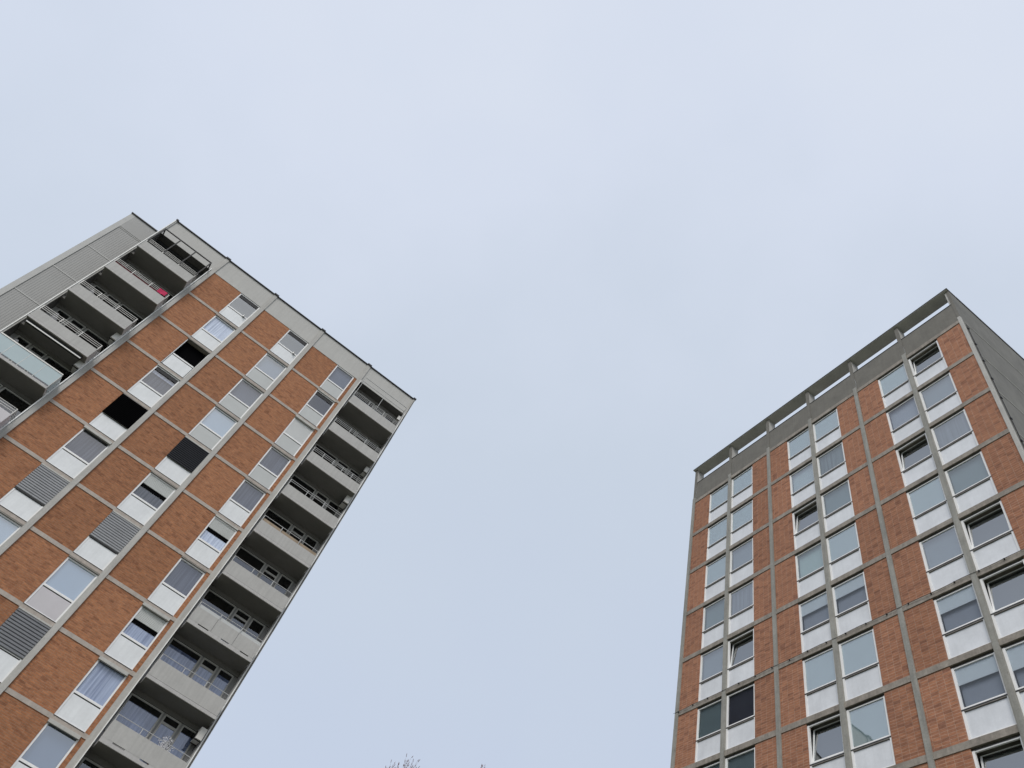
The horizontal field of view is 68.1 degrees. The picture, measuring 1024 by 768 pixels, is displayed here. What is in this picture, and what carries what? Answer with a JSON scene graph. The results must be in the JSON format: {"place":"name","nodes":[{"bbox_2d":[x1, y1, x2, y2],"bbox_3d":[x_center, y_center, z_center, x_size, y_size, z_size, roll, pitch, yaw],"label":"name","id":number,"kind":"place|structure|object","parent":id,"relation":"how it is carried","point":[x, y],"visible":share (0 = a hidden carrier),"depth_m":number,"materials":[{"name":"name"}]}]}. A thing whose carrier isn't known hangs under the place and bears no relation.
{"place":"outdoors","nodes":[
{"label":"outdoors","id":0,"kind":"place"},
{"bbox_2d":[147,736,173,764],"bbox_3d":[-13.858,14.568,29.846,0.742,1.467,0.474,38,-54,-10],"label":"potted plant","id":1,"kind":"object","parent":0,"point":[164,743],"visible":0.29,"depth_m":30.14,"materials":[{"name":"grey plant"}]},
{"bbox_2d":[0,212,415,767],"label":"apartment tower","id":2,"kind":"structure","parent":0,"point":[194,452],"depth_m":36.92,"materials":[{"name":"brick"}]},
{"bbox_2d":[0,505,26,545],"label":"window","id":3,"kind":"structure","parent":2,"relation":"in","point":[8,527],"depth_m":31.74,"materials":[{"name":"white glass"}]},
{"bbox_2d":[0,387,30,425],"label":"balcony window","id":4,"kind":"structure","parent":2,"relation":"in","point":[6,394],"depth_m":35.48,"materials":[{"name":"paint"}]},
{"bbox_2d":[0,335,31,359],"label":"balcony window","id":5,"kind":"structure","parent":2,"relation":"in","point":[18,339],"depth_m":37.49,"materials":[{"name":"paint"}]},
{"bbox_2d":[0,602,55,682],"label":"window","id":6,"kind":"structure","parent":2,"relation":"in","point":[20,633],"depth_m":29.53,"materials":[{"name":"paint"}]},
{"bbox_2d":[11,345,46,370],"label":"balcony window","id":7,"kind":"structure","parent":2,"relation":"in","point":[33,349],"depth_m":37.62,"materials":[{"name":"paint"}]},
{"bbox_2d":[0,460,72,521],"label":"window","id":8,"kind":"structure","parent":2,"relation":"in","point":[28,497],"depth_m":33.03,"materials":[{"name":"paint"}]},
{"bbox_2d":[10,714,84,767],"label":"window","id":9,"kind":"structure","parent":2,"relation":"in","point":[48,749],"depth_m":28.21,"materials":[{"name":"glass"}]},
{"bbox_2d":[27,356,71,390],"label":"balcony window","id":10,"kind":"structure","parent":2,"relation":"in","point":[49,360],"depth_m":37.82,"materials":[{"name":"glass"}]},
{"bbox_2d":[49,309,71,323],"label":"balcony window","id":11,"kind":"structure","parent":2,"relation":"in","point":[60,312],"depth_m":39.67,"materials":[{"name":"paint"}]},
{"bbox_2d":[24,552,102,621],"bbox_3d":[-18.657,8.449,31.586,1.479,2.795,0.175,38,-54,-10],"label":"window","id":12,"kind":"structure","parent":2,"relation":"in","point":[69,581],"depth_m":31.56,"materials":[{"name":"white glass"}]},
{"bbox_2d":[63,318,85,334],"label":"balcony window","id":13,"kind":"structure","parent":2,"relation":"in","point":[77,324],"depth_m":39.75,"materials":[{"name":"paint"}]},
{"bbox_2d":[69,360,86,373],"bbox_3d":[-21.763,-0.750,37.829,0.340,0.830,0.780,38,-54,-10],"label":"air conditioner","id":14,"kind":"object","parent":2,"relation":"attached to","point":[79,364],"visible":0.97,"depth_m":37.66,"materials":[{"name":"white metal"}]},
{"bbox_2d":[46,423,113,478],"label":"window","id":15,"kind":"structure","parent":2,"relation":"in","point":[82,449],"depth_m":35.48,"materials":[{"name":"paint"}]},
{"bbox_2d":[77,757,102,767],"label":"balcony window","id":16,"kind":"structure","parent":2,"relation":"in","point":[85,763],"depth_m":29.01,"materials":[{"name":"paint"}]},
{"bbox_2d":[54,653,130,731],"bbox_3d":[-16.673,12.310,30.127,1.374,2.795,0.750,38,-54,-10],"label":"window","id":17,"kind":"structure","parent":2,"relation":"in","point":[90,696],"depth_m":29.96,"materials":[{"name":"paint"}]},
{"bbox_2d":[77,328,107,361],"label":"balcony window","id":18,"kind":"structure","parent":2,"relation":"in","point":[94,336],"depth_m":39.99,"materials":[{"name":"paint"}]},
{"bbox_2d":[89,285,106,297],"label":"balcony window","id":19,"kind":"structure","parent":2,"relation":"in","point":[98,288],"depth_m":41.91,"materials":[{"name":"paint"}]},
{"bbox_2d":[73,507,143,569],"bbox_3d":[-17.965,6.906,33.818,1.479,2.795,0.170,38,-54,-10],"label":"window","id":20,"kind":"structure","parent":2,"relation":"in","point":[115,531],"depth_m":33.68,"materials":[{"name":"paint"}]},
{"bbox_2d":[101,294,120,307],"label":"balcony window","id":21,"kind":"structure","parent":2,"relation":"in","point":[109,296],"depth_m":42.00,"materials":[{"name":"paint"}]},
{"bbox_2d":[106,332,121,346],"bbox_3d":[-21.090,-2.253,40.007,0.340,0.830,0.780,38,-54,-10],"label":"air conditioner","id":22,"kind":"object","parent":2,"relation":"attached to","point":[114,337],"visible":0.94,"depth_m":39.86,"materials":[{"name":"white metal"}]},
{"bbox_2d":[89,391,150,440],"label":"window","id":23,"kind":"structure","parent":2,"relation":"in","point":[124,411],"depth_m":37.47,"materials":[{"name":"black glass"}]},
{"bbox_2d":[115,304,143,333],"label":"balcony railing","id":24,"kind":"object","parent":2,"relation":"in","point":[123,306],"depth_m":42.27,"materials":[{"name":"metal"}]},
{"bbox_2d":[105,693,163,737],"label":"balcony window","id":25,"kind":"structure","parent":2,"relation":"in","point":[135,709],"depth_m":30.97,"materials":[{"name":"glass"}]},
{"bbox_2d":[104,599,172,669],"bbox_3d":[-15.983,10.768,32.360,1.374,2.795,0.750,38,-54,-10],"label":"window","id":26,"kind":"structure","parent":2,"relation":"in","point":[133,641],"depth_m":32.21,"materials":[{"name":"paint"}]},
{"bbox_2d":[117,468,179,524],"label":"window","id":27,"kind":"structure","parent":2,"relation":"in","point":[143,502],"depth_m":36.03,"materials":[{"name":"white glass"}]},
{"bbox_2d":[127,362,182,407],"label":"window","id":28,"kind":"structure","parent":2,"relation":"in","point":[159,381],"depth_m":39.99,"materials":[{"name":"paint"}]},
{"bbox_2d":[140,714,181,763],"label":"balcony window","id":29,"kind":"structure","parent":2,"relation":"in","point":[168,726],"depth_m":31.24,"materials":[{"name":"glass"}]},
{"bbox_2d":[151,282,173,307],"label":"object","id":30,"kind":"structure","parent":2,"relation":"in","point":[171,296],"depth_m":44.58,"materials":[{"name":"paint"}]},
{"bbox_2d":[149,637,202,676],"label":"balcony window","id":31,"kind":"structure","parent":2,"relation":"in","point":[175,649],"depth_m":33.24,"materials":[{"name":"glass"}]},
{"bbox_2d":[148,553,208,615],"bbox_3d":[-15.306,9.247,34.612,1.364,2.795,0.690,38,-54,-10],"label":"window","id":32,"kind":"structure","parent":2,"relation":"in","point":[171,593],"depth_m":34.50,"materials":[{"name":"white glass"}]},
{"bbox_2d":[167,725,195,759],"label":"balcony window","id":33,"kind":"structure","parent":2,"relation":"in","point":[185,735],"depth_m":31.32,"materials":[{"name":"glass"}]},
{"bbox_2d":[155,434,210,484],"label":"window","id":34,"kind":"structure","parent":2,"relation":"in","point":[187,455],"depth_m":38.12,"materials":[{"name":"paint"}]},
{"bbox_2d":[161,336,209,376],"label":"window","id":35,"kind":"structure","parent":2,"relation":"in","point":[184,358],"depth_m":42.28,"materials":[{"name":"black glass"}]},
{"bbox_2d":[189,727,207,750],"bbox_3d":[-12.995,14.627,31.234,0.306,0.747,0.702,38,-54,-10],"label":"air conditioner","id":36,"kind":"object","parent":2,"relation":"attached to","point":[198,736],"visible":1,"depth_m":31.16,"materials":[{"name":"white metal"}]},
{"bbox_2d":[191,657,218,686],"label":"balcony window","id":37,"kind":"structure","parent":2,"relation":"in","point":[206,669],"depth_m":33.47,"materials":[{"name":"glass"}]},
{"bbox_2d":[188,589,235,626],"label":"balcony window","id":38,"kind":"structure","parent":2,"relation":"in","point":[210,598],"depth_m":35.59,"materials":[{"name":"glass"}]},
{"bbox_2d":[185,512,239,567],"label":"window","id":39,"kind":"structure","parent":2,"relation":"in","point":[207,547],"depth_m":36.67,"materials":[{"name":"paint"}]},
{"bbox_2d":[188,404,238,449],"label":"window","id":40,"kind":"structure","parent":2,"relation":"in","point":[215,425],"depth_m":40.54,"materials":[{"name":"white glass"}]},
{"bbox_2d":[192,312,237,351],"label":"window","id":41,"kind":"structure","parent":2,"relation":"in","point":[216,330],"depth_m":44.36,"materials":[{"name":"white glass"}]},
{"bbox_2d":[207,668,233,696],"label":"balcony window","id":42,"kind":"structure","parent":2,"relation":"in","point":[223,678],"depth_m":33.62,"materials":[{"name":"glass"}]},
{"bbox_2d":[221,608,250,643],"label":"balcony window","id":43,"kind":"structure","parent":2,"relation":"in","point":[241,618],"depth_m":35.79,"materials":[{"name":"glass"}]},
{"bbox_2d":[219,294,259,326],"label":"window","id":44,"kind":"structure","parent":2,"relation":"in","point":[228,312],"depth_m":46.13,"materials":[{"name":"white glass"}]},
{"bbox_2d":[218,375,263,418],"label":"window","id":45,"kind":"structure","parent":2,"relation":"in","point":[243,397],"depth_m":42.85,"materials":[{"name":"white glass"}]},
{"bbox_2d":[218,476,268,526],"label":"window","id":46,"kind":"structure","parent":2,"relation":"in","point":[239,507],"depth_m":38.99,"materials":[{"name":"white glass"}]},
{"bbox_2d":[222,546,265,575],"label":"balcony window","id":47,"kind":"structure","parent":2,"relation":"in","point":[242,553],"depth_m":37.82,"materials":[{"name":"glass"}]},
{"bbox_2d":[244,618,265,655],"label":"balcony window","id":48,"kind":"structure","parent":2,"relation":"in","point":[254,627],"depth_m":35.96,"materials":[{"name":"glass"}]},
{"bbox_2d":[246,351,287,389],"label":"window","id":49,"kind":"structure","parent":2,"relation":"in","point":[265,372],"depth_m":45.11,"materials":[{"name":"white glass"}]},
{"bbox_2d":[259,565,279,585],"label":"balcony window","id":50,"kind":"structure","parent":2,"relation":"in","point":[269,571],"depth_m":38.01,"materials":[{"name":"glass"}]},
{"bbox_2d":[248,443,293,488],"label":"window","id":51,"kind":"structure","parent":2,"relation":"in","point":[271,465],"depth_m":41.25,"materials":[{"name":"white glass"}]},
{"bbox_2d":[252,508,292,532],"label":"balcony window","id":52,"kind":"structure","parent":2,"relation":"in","point":[270,513],"depth_m":40.13,"materials":[{"name":"glass"}]},
{"bbox_2d":[273,574,292,594],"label":"balcony window","id":53,"kind":"structure","parent":2,"relation":"in","point":[283,581],"depth_m":38.18,"materials":[{"name":"paint"}]},
{"bbox_2d":[270,330,307,364],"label":"window","id":54,"kind":"structure","parent":2,"relation":"in","point":[280,350],"depth_m":46.78,"materials":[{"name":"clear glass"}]},
{"bbox_2d":[274,414,314,455],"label":"window","id":55,"kind":"structure","parent":2,"relation":"in","point":[299,430],"depth_m":43.37,"materials":[{"name":"paint"}]},
{"bbox_2d":[279,474,315,498],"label":"balcony window","id":56,"kind":"structure","parent":2,"relation":"in","point":[294,477],"depth_m":42.34,"materials":[{"name":"paint"}]},
{"bbox_2d":[289,526,305,541],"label":"balcony window","id":57,"kind":"structure","parent":2,"relation":"in","point":[296,531],"depth_m":40.32,"materials":[{"name":"paint"}]},
{"bbox_2d":[302,535,317,550],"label":"balcony window","id":58,"kind":"structure","parent":2,"relation":"in","point":[309,540],"depth_m":40.50,"materials":[{"name":"glass"}]},
{"bbox_2d":[298,387,336,426],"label":"window","id":59,"kind":"structure","parent":2,"relation":"in","point":[309,413],"depth_m":45.23,"materials":[{"name":"paint"}]},
{"bbox_2d":[303,443,337,464],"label":"balcony railing","id":60,"kind":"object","parent":2,"relation":"in","point":[322,449],"depth_m":44.60,"materials":[{"name":"metal"}]},
{"bbox_2d":[312,491,328,507],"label":"balcony window","id":61,"kind":"structure","parent":2,"relation":"in","point":[318,494],"depth_m":42.52,"materials":[{"name":"paint"}]},
{"bbox_2d":[324,500,338,515],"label":"balcony window","id":62,"kind":"structure","parent":2,"relation":"in","point":[331,503],"depth_m":42.68,"materials":[{"name":"glass"}]},
{"bbox_2d":[320,365,353,399],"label":"window","id":63,"kind":"structure","parent":2,"relation":"in","point":[335,385],"depth_m":47.93,"materials":[{"name":"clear glass"}]},
{"bbox_2d":[325,416,356,435],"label":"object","id":64,"kind":"structure","parent":2,"relation":"in","point":[342,420],"depth_m":46.86,"materials":[{"name":"paint"}]},
{"bbox_2d":[334,460,348,473],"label":"balcony window","id":65,"kind":"structure","parent":2,"relation":"in","point":[340,462],"depth_m":44.83,"materials":[{"name":"paint"}]},
{"bbox_2d":[338,495,351,512],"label":"air conditioner","id":66,"kind":"object","parent":2,"relation":"attached to","point":[344,502],"visible":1,"depth_m":42.47,"materials":[{"name":"white metal"}]},
{"bbox_2d":[344,390,374,407],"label":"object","id":67,"kind":"structure","parent":2,"relation":"in","point":[359,397],"depth_m":49.14,"materials":[{"name":"paint"}]},
{"bbox_2d":[0,0,1023,767],"label":"sky","id":68,"kind":"structure","parent":0,"point":[595,245],"materials":[{"name":"blue"}]},
{"bbox_2d":[670,288,1023,767],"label":"apartment tower","id":69,"kind":"structure","parent":0,"point":[854,592],"depth_m":30.67,"materials":[{"name":"brick"}]},
{"bbox_2d":[695,698,721,761],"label":"window","id":70,"kind":"structure","parent":69,"relation":"in","point":[708,732],"depth_m":31.65,"materials":[{"name":"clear glass"}]},
{"bbox_2d":[698,644,722,701],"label":"window","id":71,"kind":"structure","parent":69,"relation":"in","point":[710,681],"depth_m":33.95,"materials":[{"name":"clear glass"}]},
{"bbox_2d":[701,596,724,648],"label":"window","id":72,"kind":"structure","parent":69,"relation":"in","point":[713,618],"depth_m":36.19,"materials":[{"name":"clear glass"}]},
{"bbox_2d":[704,554,725,601],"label":"window","id":73,"kind":"structure","parent":69,"relation":"in","point":[715,571],"depth_m":38.37,"materials":[{"name":"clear glass"}]},
{"bbox_2d":[706,516,726,559],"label":"window","id":74,"kind":"structure","parent":69,"relation":"in","point":[716,541],"depth_m":40.62,"materials":[{"name":"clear glass"}]},
{"bbox_2d":[708,483,727,522],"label":"window","id":75,"kind":"structure","parent":69,"relation":"in","point":[718,499],"depth_m":42.86,"materials":[{"name":"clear glass"}]},
{"bbox_2d":[725,747,754,767],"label":"window","id":76,"kind":"structure","parent":69,"relation":"in","point":[747,760],"depth_m":29.11,"materials":[{"name":"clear glass"}]},
{"bbox_2d":[727,628,753,687],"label":"window","id":77,"kind":"structure","parent":69,"relation":"in","point":[743,670],"depth_m":32.52,"materials":[{"name":"clear glass"}]},
{"bbox_2d":[726,683,754,749],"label":"window","id":78,"kind":"structure","parent":69,"relation":"in","point":[740,712],"depth_m":30.62,"materials":[{"name":"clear glass"}]},
{"bbox_2d":[729,537,752,586],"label":"window","id":79,"kind":"structure","parent":69,"relation":"in","point":[741,562],"depth_m":37.40,"materials":[{"name":"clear glass"}]},
{"bbox_2d":[728,580,753,634],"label":"window","id":80,"kind":"structure","parent":69,"relation":"in","point":[741,605],"depth_m":35.13,"materials":[{"name":"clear glass"}]},
{"bbox_2d":[730,500,752,545],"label":"window","id":81,"kind":"structure","parent":69,"relation":"in","point":[742,518],"depth_m":39.57,"materials":[{"name":"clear glass"}]},
{"bbox_2d":[731,466,752,507],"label":"window","id":82,"kind":"structure","parent":69,"relation":"in","point":[742,487],"depth_m":41.81,"materials":[{"name":"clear glass"}]},
{"bbox_2d":[787,428,811,470],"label":"window","id":83,"kind":"structure","parent":69,"relation":"in","point":[799,448],"depth_m":39.54,"materials":[{"name":"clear glass"}]},
{"bbox_2d":[790,461,815,507],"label":"window","id":84,"kind":"structure","parent":69,"relation":"in","point":[802,486],"depth_m":37.36,"materials":[{"name":"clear glass"}]},
{"bbox_2d":[792,499,819,549],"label":"window","id":85,"kind":"structure","parent":69,"relation":"in","point":[811,532],"depth_m":34.67,"materials":[{"name":"clear glass"}]},
{"bbox_2d":[795,542,825,597],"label":"window","id":86,"kind":"structure","parent":69,"relation":"in","point":[810,574],"depth_m":32.85,"materials":[{"name":"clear glass"}]},
{"bbox_2d":[799,591,831,652],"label":"window","id":87,"kind":"structure","parent":69,"relation":"in","point":[815,630],"depth_m":30.66,"materials":[{"name":"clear glass"}]},
{"bbox_2d":[802,647,838,716],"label":"window","id":88,"kind":"structure","parent":69,"relation":"in","point":[820,685],"depth_m":28.30,"materials":[{"name":"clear glass"}]},
{"bbox_2d":[807,713,845,767],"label":"window","id":89,"kind":"structure","parent":69,"relation":"in","point":[837,760],"depth_m":26.34,"materials":[{"name":"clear glass"}]},
{"bbox_2d":[813,408,841,452],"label":"window","id":90,"kind":"structure","parent":69,"relation":"in","point":[826,430],"depth_m":38.50,"materials":[{"name":"clear glass"}]},
{"bbox_2d":[817,442,847,489],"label":"window","id":91,"kind":"structure","parent":69,"relation":"in","point":[832,467],"depth_m":36.31,"materials":[{"name":"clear glass"}]},
{"bbox_2d":[821,479,854,532],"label":"window","id":92,"kind":"structure","parent":69,"relation":"in","point":[837,507],"depth_m":34.07,"materials":[{"name":"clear glass"}]},
{"bbox_2d":[826,522,862,580],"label":"window","id":93,"kind":"structure","parent":69,"relation":"in","point":[843,547],"depth_m":31.77,"materials":[{"name":"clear glass"}]},
{"bbox_2d":[832,571,871,635],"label":"window","id":94,"kind":"structure","parent":69,"relation":"in","point":[850,596],"depth_m":29.61,"materials":[{"name":"clear glass"}]},
{"bbox_2d":[839,628,882,700],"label":"window","id":95,"kind":"structure","parent":69,"relation":"in","point":[861,674],"depth_m":27.27,"materials":[{"name":"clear glass"}]},
{"bbox_2d":[846,695,895,767],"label":"window","id":96,"kind":"structure","parent":69,"relation":"in","point":[871,745],"depth_m":25.08,"materials":[{"name":"clear glass"}]},
{"bbox_2d":[878,363,911,407],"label":"window","id":97,"kind":"structure","parent":69,"relation":"in","point":[895,384],"depth_m":36.20,"materials":[{"name":"clear glass"}]},
{"bbox_2d":[886,395,923,444],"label":"window","id":98,"kind":"structure","parent":69,"relation":"in","point":[904,422],"depth_m":34.01,"materials":[{"name":"clear glass"}]},
{"bbox_2d":[895,433,936,486],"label":"window","id":99,"kind":"structure","parent":69,"relation":"in","point":[923,467],"depth_m":31.31,"materials":[{"name":"clear glass"}]},
{"bbox_2d":[908,340,947,386],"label":"window","id":100,"kind":"structure","parent":69,"relation":"in","point":[939,365],"depth_m":34.81,"materials":[{"name":"clear glass"}]},
{"bbox_2d":[906,475,951,534],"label":"window","id":101,"kind":"structure","parent":69,"relation":"in","point":[928,504],"depth_m":29.47,"materials":[{"name":"clear glass"}]},
{"bbox_2d":[919,372,961,422],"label":"window","id":102,"kind":"structure","parent":69,"relation":"in","point":[944,397],"depth_m":32.98,"materials":[{"name":"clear glass"}]},
{"bbox_2d":[919,524,969,591],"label":"window","id":103,"kind":"structure","parent":69,"relation":"in","point":[944,560],"depth_m":27.26,"materials":[{"name":"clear glass"}]},
{"bbox_2d":[931,409,978,465],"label":"window","id":104,"kind":"structure","parent":69,"relation":"in","point":[957,437],"depth_m":30.73,"materials":[{"name":"glass"}]},
{"bbox_2d":[933,582,990,658],"bbox_3d":[14.966,7.909,24.982,0.460,2.500,1.532,38,-54,-10],"label":"window","id":105,"kind":"structure","parent":69,"relation":"in","point":[962,624],"depth_m":25.04,"materials":[{"name":"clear glass"}]},
{"bbox_2d":[944,451,997,513],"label":"window","id":106,"kind":"structure","parent":69,"relation":"in","point":[971,484],"depth_m":28.48,"materials":[{"name":"clear glass"}]},
{"bbox_2d":[950,651,1016,739],"bbox_3d":[14.275,9.451,22.749,0.460,2.500,1.532,38,-54,-10],"label":"window","id":107,"kind":"structure","parent":69,"relation":"in","point":[985,706],"depth_m":22.79,"materials":[{"name":"clear glass"}]},
{"bbox_2d":[961,500,1020,570],"bbox_3d":[16.659,5.358,26.208,0.460,2.500,1.591,38,-54,-10],"label":"window","id":108,"kind":"structure","parent":69,"relation":"in","point":[1005,544],"depth_m":25.80,"materials":[{"name":"white plastic"}]},
{"bbox_2d":[972,735,1023,767],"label":"window","id":109,"kind":"structure","parent":69,"relation":"in","point":[979,763],"depth_m":21.55,"materials":[{"name":"white glass"}]},
{"bbox_2d":[979,558,1023,638],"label":"window","id":110,"kind":"structure","parent":69,"relation":"in","point":[1009,619],"depth_m":23.78,"materials":[{"name":"white glass"}]},
{"bbox_2d":[1002,639,1023,715],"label":"window","id":111,"kind":"structure","parent":69,"relation":"in","point":[1013,653],"depth_m":22.50,"materials":[{"name":"white glass"}]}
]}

